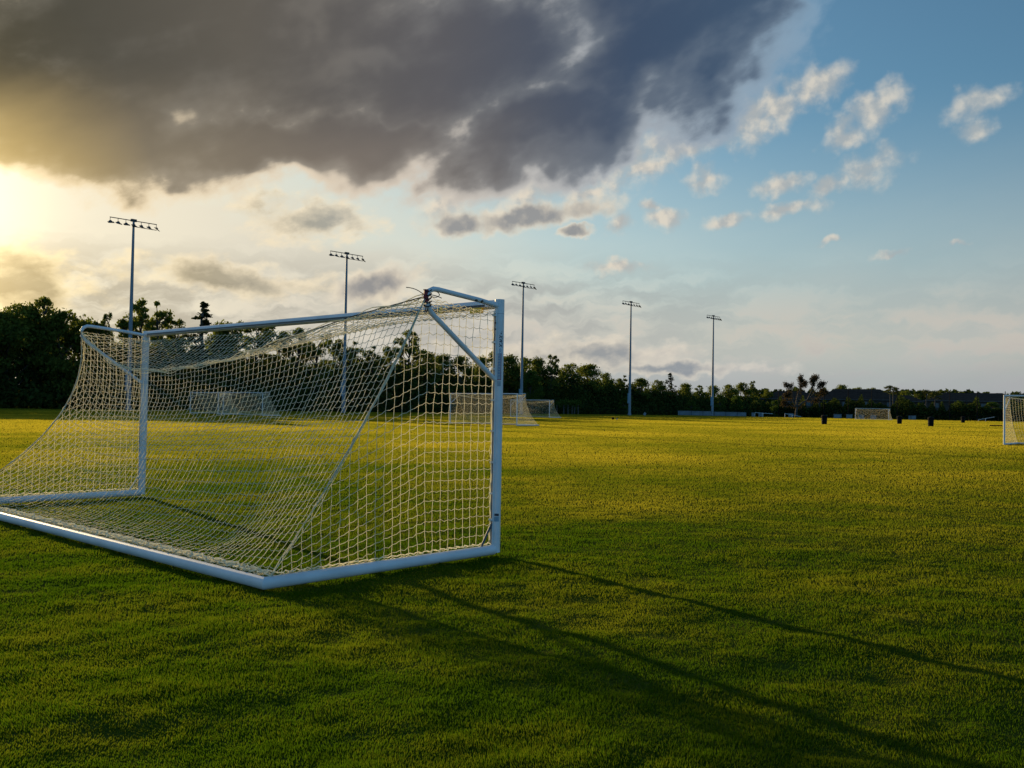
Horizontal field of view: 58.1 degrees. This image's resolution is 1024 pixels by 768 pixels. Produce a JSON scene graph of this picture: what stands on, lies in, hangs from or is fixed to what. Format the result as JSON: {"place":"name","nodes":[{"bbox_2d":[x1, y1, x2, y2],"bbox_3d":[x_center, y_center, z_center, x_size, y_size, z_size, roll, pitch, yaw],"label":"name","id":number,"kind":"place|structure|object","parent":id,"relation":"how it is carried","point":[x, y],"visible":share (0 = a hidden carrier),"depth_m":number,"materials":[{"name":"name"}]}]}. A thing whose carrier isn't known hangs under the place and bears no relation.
{"place":"outdoors","nodes":[
{"label":"outdoors","id":0,"kind":"place"},
{"bbox_2d":[0,407,1023,767],"bbox_3d":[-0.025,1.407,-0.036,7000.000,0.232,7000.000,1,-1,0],"label":"ground","id":1,"kind":"structure","parent":0,"point":[888,677],"depth_m":6.82,"materials":[{"name":"green plant"}]},
{"bbox_2d":[0,306,44,407],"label":"tree","id":2,"kind":"object","parent":1,"relation":"on","point":[12,323],"visible":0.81,"depth_m":130.15,"materials":[{"name":"green plant"}]},
{"bbox_2d":[0,301,65,407],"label":"tree","id":3,"kind":"object","parent":1,"relation":"on","point":[35,313],"visible":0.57,"depth_m":133.72,"materials":[{"name":"green plant"}]},
{"bbox_2d":[12,296,80,407],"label":"tree","id":4,"kind":"object","parent":1,"relation":"on","point":[47,302],"visible":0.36,"depth_m":135.76,"materials":[{"name":"green plant"}]},
{"bbox_2d":[25,308,95,402],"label":"tree","id":5,"kind":"object","parent":1,"relation":"on","point":[61,322],"visible":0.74,"depth_m":135.34,"materials":[{"name":"green plant"}]},
{"bbox_2d":[57,316,124,394],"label":"tree","id":6,"kind":"object","parent":1,"relation":"on","point":[88,321],"visible":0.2,"depth_m":140.21,"materials":[{"name":"green plant"}]},
{"bbox_2d":[84,321,111,408],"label":"tree","id":7,"kind":"object","parent":1,"relation":"on","point":[100,338],"visible":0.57,"depth_m":140.53,"materials":[{"name":"green plant"}]},
{"bbox_2d":[91,312,118,393],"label":"tree","id":8,"kind":"object","parent":1,"relation":"on","point":[104,322],"visible":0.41,"depth_m":143.23,"materials":[{"name":"green plant"}]},
{"bbox_2d":[109,318,138,393],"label":"tree","id":9,"kind":"object","parent":1,"relation":"on","point":[121,324],"visible":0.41,"depth_m":145.19,"materials":[{"name":"green plant"}]},
{"bbox_2d":[107,217,159,409],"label":"floodlight pole","id":10,"kind":"object","parent":1,"relation":"on","point":[131,296],"visible":0.98,"depth_m":126.58,"materials":[{"name":"metal"}]},
{"bbox_2d":[121,297,156,408],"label":"tree","id":11,"kind":"object","parent":1,"relation":"on","point":[139,308],"visible":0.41,"depth_m":146.47,"materials":[{"name":"green plant"}]},
{"bbox_2d":[142,300,177,404],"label":"tree","id":12,"kind":"object","parent":1,"relation":"on","point":[158,323],"visible":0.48,"depth_m":150.26,"materials":[{"name":"green plant"}]},
{"bbox_2d":[160,318,194,392],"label":"tree","id":13,"kind":"object","parent":1,"relation":"on","point":[179,323],"visible":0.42,"depth_m":153.11,"materials":[{"name":"green plant"}]},
{"bbox_2d":[182,301,223,398],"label":"pine tree","id":14,"kind":"object","parent":1,"relation":"on","point":[204,314],"visible":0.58,"depth_m":155.68,"materials":[{"name":"green plant"}]},
{"bbox_2d":[190,392,242,413],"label":"soccer goal","id":15,"kind":"object","parent":1,"relation":"on","point":[199,393],"visible":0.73,"depth_m":110.69,"materials":[{"name":"white paint"}]},
{"bbox_2d":[204,319,235,397],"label":"tree","id":16,"kind":"object","parent":1,"relation":"on","point":[219,333],"visible":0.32,"depth_m":158.63,"materials":[{"name":"green plant"}]},
{"bbox_2d":[219,320,249,396],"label":"tree","id":17,"kind":"object","parent":1,"relation":"on","point":[237,340],"visible":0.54,"depth_m":157.91,"materials":[{"name":"green plant"}]},
{"bbox_2d":[217,392,281,415],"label":"soccer goal","id":18,"kind":"object","parent":1,"relation":"on","point":[246,403],"visible":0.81,"depth_m":103.44,"materials":[{"name":"white paint"}]},
{"bbox_2d":[0,286,504,589],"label":"soccer goal","id":19,"kind":"object","parent":1,"relation":"on","point":[310,575],"visible":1,"depth_m":9.26,"materials":[{"name":"white paint"}]},
{"bbox_2d":[239,327,277,397],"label":"tree","id":20,"kind":"object","parent":1,"relation":"on","point":[263,330],"visible":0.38,"depth_m":163.54,"materials":[{"name":"green plant"}]},
{"bbox_2d":[258,327,298,410],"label":"tree","id":21,"kind":"object","parent":1,"relation":"on","point":[279,351],"visible":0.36,"depth_m":166.56,"materials":[{"name":"green plant"}]},
{"bbox_2d":[275,327,323,397],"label":"tree","id":22,"kind":"object","parent":1,"relation":"on","point":[298,350],"visible":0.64,"depth_m":167.36,"materials":[{"name":"green plant"}]},
{"bbox_2d":[298,336,335,406],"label":"tree","id":23,"kind":"object","parent":1,"relation":"on","point":[312,347],"visible":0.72,"depth_m":169.23,"materials":[{"name":"green plant"}]},
{"bbox_2d":[318,335,351,388],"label":"tree","id":24,"kind":"object","parent":1,"relation":"on","point":[333,347],"visible":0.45,"depth_m":177.51,"materials":[{"name":"green plant"}]},
{"bbox_2d":[329,250,364,412],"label":"floodlight pole","id":25,"kind":"object","parent":1,"relation":"on","point":[344,339],"visible":0.94,"depth_m":150.98,"materials":[{"name":"metal"}]},
{"bbox_2d":[337,341,365,400],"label":"tree","id":26,"kind":"object","parent":1,"relation":"on","point":[351,356],"visible":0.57,"depth_m":176.87,"materials":[{"name":"green plant"}]},
{"bbox_2d":[360,345,386,411],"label":"tree","id":27,"kind":"object","parent":1,"relation":"on","point":[368,359],"visible":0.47,"depth_m":180.39,"materials":[{"name":"green plant"}]},
{"bbox_2d":[0,341,764,415],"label":"undergrowth","id":28,"kind":"object","parent":1,"relation":"on","point":[603,401],"visible":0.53,"depth_m":166.77,"materials":[{"name":"green plant"}]},
{"bbox_2d":[379,340,402,397],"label":"tree","id":29,"kind":"object","parent":1,"relation":"on","point":[389,358],"visible":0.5,"depth_m":187.95,"materials":[{"name":"green plant"}]},
{"bbox_2d":[388,329,432,397],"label":"tree","id":30,"kind":"object","parent":1,"relation":"on","point":[413,341],"visible":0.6,"depth_m":189.27,"materials":[{"name":"green plant"}]},
{"bbox_2d":[409,349,443,396],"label":"tree","id":31,"kind":"object","parent":1,"relation":"on","point":[431,356],"visible":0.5,"depth_m":191.09,"materials":[{"name":"green plant"}]},
{"bbox_2d":[429,353,455,387],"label":"tree","id":32,"kind":"object","parent":1,"relation":"on","point":[442,360],"visible":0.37,"depth_m":197.27,"materials":[{"name":"green plant"}]},
{"bbox_2d":[444,354,478,403],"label":"tree","id":33,"kind":"object","parent":1,"relation":"on","point":[464,369],"visible":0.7,"depth_m":196.40,"materials":[{"name":"green plant"}]},
{"bbox_2d":[469,354,491,405],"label":"tree","id":34,"kind":"object","parent":1,"relation":"on","point":[484,360],"visible":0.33,"depth_m":205.30,"materials":[{"name":"green plant"}]},
{"bbox_2d":[449,393,538,425],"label":"soccer goal","id":35,"kind":"object","parent":1,"relation":"on","point":[517,414],"visible":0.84,"depth_m":75.17,"materials":[{"name":"white paint"}]},
{"bbox_2d":[488,351,505,392],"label":"tree","id":36,"kind":"object","parent":1,"relation":"on","point":[491,356],"visible":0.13,"depth_m":207.37,"materials":[{"name":"green plant"}]},
{"bbox_2d":[503,353,525,404],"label":"tree","id":37,"kind":"object","parent":1,"relation":"on","point":[510,371],"visible":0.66,"depth_m":207.31,"materials":[{"name":"green plant"}]},
{"bbox_2d":[511,281,536,413],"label":"floodlight pole","id":38,"kind":"object","parent":1,"relation":"on","point":[521,368],"visible":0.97,"depth_m":183.32,"materials":[{"name":"metal"}]},
{"bbox_2d":[513,356,540,395],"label":"tree","id":39,"kind":"object","parent":1,"relation":"on","point":[526,361],"visible":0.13,"depth_m":215.96,"materials":[{"name":"green plant"}]},
{"bbox_2d":[519,369,544,413],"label":"tree","id":40,"kind":"object","parent":1,"relation":"on","point":[529,380],"visible":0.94,"depth_m":201.33,"materials":[{"name":"green plant"}]},
{"bbox_2d":[510,399,560,417],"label":"soccer goal","id":41,"kind":"object","parent":1,"relation":"on","point":[535,410],"visible":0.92,"depth_m":136.25,"materials":[{"name":"white paint"}]},
{"bbox_2d":[527,356,550,397],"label":"tree","id":42,"kind":"object","parent":1,"relation":"on","point":[538,365],"visible":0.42,"depth_m":221.14,"materials":[{"name":"green plant"}]},
{"bbox_2d":[541,354,564,402],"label":"tree","id":43,"kind":"object","parent":1,"relation":"on","point":[555,371],"visible":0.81,"depth_m":220.39,"materials":[{"name":"green plant"}]},
{"bbox_2d":[550,400,564,413],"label":"sapling","id":44,"kind":"object","parent":1,"relation":"on","point":[555,403],"visible":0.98,"depth_m":206.41,"materials":[{"name":"green plant"}]},
{"bbox_2d":[560,399,568,413],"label":"sapling","id":45,"kind":"object","parent":1,"relation":"on","point":[562,403],"visible":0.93,"depth_m":208.35,"materials":[{"name":"green plant"}]},
{"bbox_2d":[564,398,574,413],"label":"sapling","id":46,"kind":"object","parent":1,"relation":"on","point":[569,402],"visible":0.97,"depth_m":209.29,"materials":[{"name":"green plant"}]},
{"bbox_2d":[558,362,584,400],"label":"tree","id":47,"kind":"object","parent":1,"relation":"on","point":[569,369],"visible":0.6,"depth_m":228.92,"materials":[{"name":"green plant"}]},
{"bbox_2d":[570,400,576,413],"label":"sapling","id":48,"kind":"object","parent":1,"relation":"on","point":[572,406],"visible":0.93,"depth_m":210.51,"materials":[{"name":"green plant"}]},
{"bbox_2d":[574,399,584,413],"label":"sapling","id":49,"kind":"object","parent":1,"relation":"on","point":[578,405],"visible":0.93,"depth_m":212.16,"materials":[{"name":"green plant"}]},
{"bbox_2d":[575,363,604,400],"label":"tree","id":50,"kind":"object","parent":1,"relation":"on","point":[590,370],"visible":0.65,"depth_m":230.88,"materials":[{"name":"green plant"}]},
{"bbox_2d":[600,372,619,395],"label":"tree","id":51,"kind":"object","parent":1,"relation":"on","point":[605,376],"visible":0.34,"depth_m":241.05,"materials":[{"name":"green plant"}]},
{"bbox_2d":[617,375,628,396],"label":"tree","id":52,"kind":"object","parent":1,"relation":"on","point":[619,380],"visible":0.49,"depth_m":246.01,"materials":[{"name":"green plant"}]},
{"bbox_2d":[617,398,631,414],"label":"tree","id":53,"kind":"object","parent":1,"relation":"on","point":[625,403],"visible":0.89,"depth_m":226.84,"materials":[{"name":"green plant"}]},
{"bbox_2d":[622,301,640,414],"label":"floodlight pole","id":54,"kind":"object","parent":1,"relation":"on","point":[629,391],"visible":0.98,"depth_m":212.88,"materials":[{"name":"metal"}]},
{"bbox_2d":[631,377,651,403],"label":"tree","id":55,"kind":"object","parent":1,"relation":"on","point":[640,382],"visible":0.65,"depth_m":247.18,"materials":[{"name":"green plant"}]},
{"bbox_2d":[650,379,669,399],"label":"tree","id":56,"kind":"object","parent":1,"relation":"on","point":[660,386],"visible":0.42,"depth_m":259.11,"materials":[{"name":"green plant"}]},
{"bbox_2d":[664,373,677,396],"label":"pine tree","id":57,"kind":"object","parent":1,"relation":"on","point":[671,378],"visible":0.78,"depth_m":262.36,"materials":[{"name":"green plant"}]},
{"bbox_2d":[676,382,693,399],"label":"tree","id":58,"kind":"object","parent":1,"relation":"on","point":[685,389],"visible":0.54,"depth_m":267.47,"materials":[{"name":"green plant"}]},
{"bbox_2d":[678,411,710,415],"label":"wall","id":59,"kind":"structure","parent":1,"relation":"on","point":[702,413],"depth_m":247.98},
{"bbox_2d":[693,385,705,398],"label":"tree","id":60,"kind":"object","parent":1,"relation":"on","point":[699,390],"visible":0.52,"depth_m":274.64,"materials":[{"name":"green plant"}]},
{"bbox_2d":[706,315,721,414],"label":"floodlight pole","id":61,"kind":"object","parent":1,"relation":"on","point":[712,395],"visible":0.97,"depth_m":240.87,"materials":[{"name":"metal"}]},
{"bbox_2d":[705,385,722,396],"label":"tree","id":62,"kind":"object","parent":1,"relation":"on","point":[716,389],"visible":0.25,"depth_m":281.15,"materials":[{"name":"green plant"}]},
{"bbox_2d":[714,394,726,411],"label":"tree","id":63,"kind":"object","parent":1,"relation":"on","point":[720,401],"visible":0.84,"depth_m":260.86,"materials":[{"name":"green plant"}]},
{"bbox_2d":[719,384,739,401],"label":"tree","id":64,"kind":"object","parent":1,"relation":"on","point":[729,391],"visible":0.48,"depth_m":284.33,"materials":[{"name":"green plant"}]},
{"bbox_2d":[715,412,745,415],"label":"wall","id":65,"kind":"structure","parent":1,"relation":"on","point":[730,413],"depth_m":246.45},
{"bbox_2d":[729,395,742,411],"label":"tree","id":66,"kind":"object","parent":1,"relation":"on","point":[736,407],"visible":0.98,"depth_m":267.79,"materials":[{"name":"green plant"}]},
{"bbox_2d":[733,382,754,403],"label":"tree","id":67,"kind":"object","parent":1,"relation":"on","point":[741,386],"visible":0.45,"depth_m":294.15,"materials":[{"name":"green plant"}]},
{"bbox_2d":[749,381,758,398],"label":"tree","id":68,"kind":"object","parent":1,"relation":"on","point":[753,387],"visible":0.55,"depth_m":301.23,"materials":[{"name":"green plant"}]},
{"bbox_2d":[761,388,773,405],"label":"tree","id":69,"kind":"object","parent":1,"relation":"on","point":[767,394],"visible":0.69,"depth_m":299.32,"materials":[{"name":"green plant"}]},
{"bbox_2d":[769,400,778,415],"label":"tree","id":70,"kind":"object","parent":1,"relation":"on","point":[775,407],"visible":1,"depth_m":251.61,"materials":[{"name":"green plant"}]},
{"bbox_2d":[760,391,821,416],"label":"house","id":71,"kind":"structure","parent":1,"relation":"on","point":[775,397],"depth_m":298.34,"materials":[{"name":"tile"}]},
{"bbox_2d":[780,373,829,416],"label":"mossy tree","id":72,"kind":"object","parent":1,"relation":"on","point":[802,383],"visible":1,"depth_m":243.62,"materials":[{"name":"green plant"}]},
{"bbox_2d":[597,409,1022,421],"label":"fence","id":73,"kind":"object","parent":1,"relation":"on","point":[806,414],"visible":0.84,"depth_m":234.24,"materials":[{"name":"black"}]},
{"bbox_2d":[820,400,826,414],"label":"tree","id":74,"kind":"object","parent":1,"relation":"on","point":[823,404],"visible":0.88,"depth_m":255.33,"materials":[{"name":"green plant"}]},
{"bbox_2d":[820,415,827,423],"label":"trash bin","id":75,"kind":"object","parent":1,"relation":"on","point":[823,419],"visible":0.96,"depth_m":114.26,"materials":[{"name":"black plastic"}]},
{"bbox_2d":[835,384,846,388],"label":"tree","id":76,"kind":"object","parent":1,"relation":"on","point":[840,387],"visible":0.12,"depth_m":357.59,"materials":[{"name":"green plant"}]},
{"bbox_2d":[843,403,855,414],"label":"tree","id":77,"kind":"object","parent":1,"relation":"on","point":[846,407],"visible":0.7,"depth_m":252.84,"materials":[{"name":"green plant"}]},
{"bbox_2d":[855,408,892,419],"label":"soccer goal","id":78,"kind":"object","parent":1,"relation":"on","point":[871,410],"visible":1,"depth_m":211.72,"materials":[{"name":"white paint"}]},
{"bbox_2d":[750,394,1023,421],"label":"shrubbery","id":79,"kind":"object","parent":1,"relation":"on","point":[957,409],"visible":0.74,"depth_m":248.58,"materials":[{"name":"green plant"}]},
{"bbox_2d":[754,386,1023,402],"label":"woodland","id":80,"kind":"object","parent":1,"relation":"on","point":[759,392],"visible":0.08,"depth_m":362.49,"materials":[{"name":"green plant"}]},
{"bbox_2d":[883,385,896,406],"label":"palm tree","id":81,"kind":"object","parent":1,"relation":"on","point":[890,387],"visible":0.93,"depth_m":277.45,"materials":[{"name":"green plant"}]},
{"bbox_2d":[886,387,899,403],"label":"palm tree","id":82,"kind":"object","parent":1,"relation":"on","point":[896,388],"visible":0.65,"depth_m":279.63,"materials":[{"name":"green plant"}]},
{"bbox_2d":[897,416,901,423],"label":"trash bin","id":83,"kind":"object","parent":1,"relation":"on","point":[899,419],"visible":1,"depth_m":133.34,"materials":[{"name":"black plastic"}]},
{"bbox_2d":[778,389,1023,420],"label":"ball stop netting","id":84,"kind":"object","parent":1,"relation":"on","point":[848,400],"visible":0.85,"depth_m":243.53,"materials":[{"name":"black fabric"}]},
{"bbox_2d":[900,391,913,396],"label":"tree","id":85,"kind":"object","parent":1,"relation":"on","point":[903,392],"visible":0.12,"depth_m":339.85,"materials":[{"name":"green plant"}]},
{"bbox_2d":[908,415,915,419],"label":"wall","id":86,"kind":"structure","parent":1,"relation":"on","point":[910,417],"depth_m":232.50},
{"bbox_2d":[919,390,933,406],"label":"palm tree","id":87,"kind":"object","parent":1,"relation":"on","point":[923,392],"visible":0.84,"depth_m":273.47,"materials":[{"name":"green plant"}]},
{"bbox_2d":[927,417,934,425],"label":"trash bin","id":88,"kind":"object","parent":1,"relation":"on","point":[930,421],"visible":0.97,"depth_m":113.46,"materials":[{"name":"black plastic"}]},
{"bbox_2d":[927,391,942,405],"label":"palm tree","id":89,"kind":"object","parent":1,"relation":"on","point":[931,396],"visible":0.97,"depth_m":263.51,"materials":[{"name":"green plant"}]},
{"bbox_2d":[986,402,1000,408],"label":"tree","id":90,"kind":"object","parent":1,"relation":"on","point":[992,404],"visible":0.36,"depth_m":247.86,"materials":[{"name":"green plant"}]},
{"bbox_2d":[1000,400,1019,410],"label":"tree","id":91,"kind":"object","parent":1,"relation":"on","point":[1013,404],"visible":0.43,"depth_m":245.88,"materials":[{"name":"green plant"}]},
{"bbox_2d":[1003,395,1023,444],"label":"soccer goal","id":92,"kind":"object","parent":1,"relation":"on","point":[1005,421],"visible":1,"depth_m":47.49,"materials":[{"name":"white paint"}]},
{"bbox_2d":[0,0,1023,404],"label":"sky","id":93,"kind":"structure","parent":0,"point":[839,184],"materials":[{"name":"blue"}]},
{"bbox_2d":[819,389,896,413],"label":"house","id":94,"kind":"structure","parent":0,"point":[882,397],"depth_m":301.31,"materials":[{"name":"tile"}]},
{"bbox_2d":[894,395,923,415],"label":"house","id":95,"kind":"structure","parent":0,"point":[916,401],"depth_m":308.13,"materials":[{"name":"tile"}]},
{"bbox_2d":[923,393,1022,419],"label":"house","id":96,"kind":"structure","parent":0,"point":[985,398],"depth_m":282.43,"materials":[{"name":"tile"}]}
]}

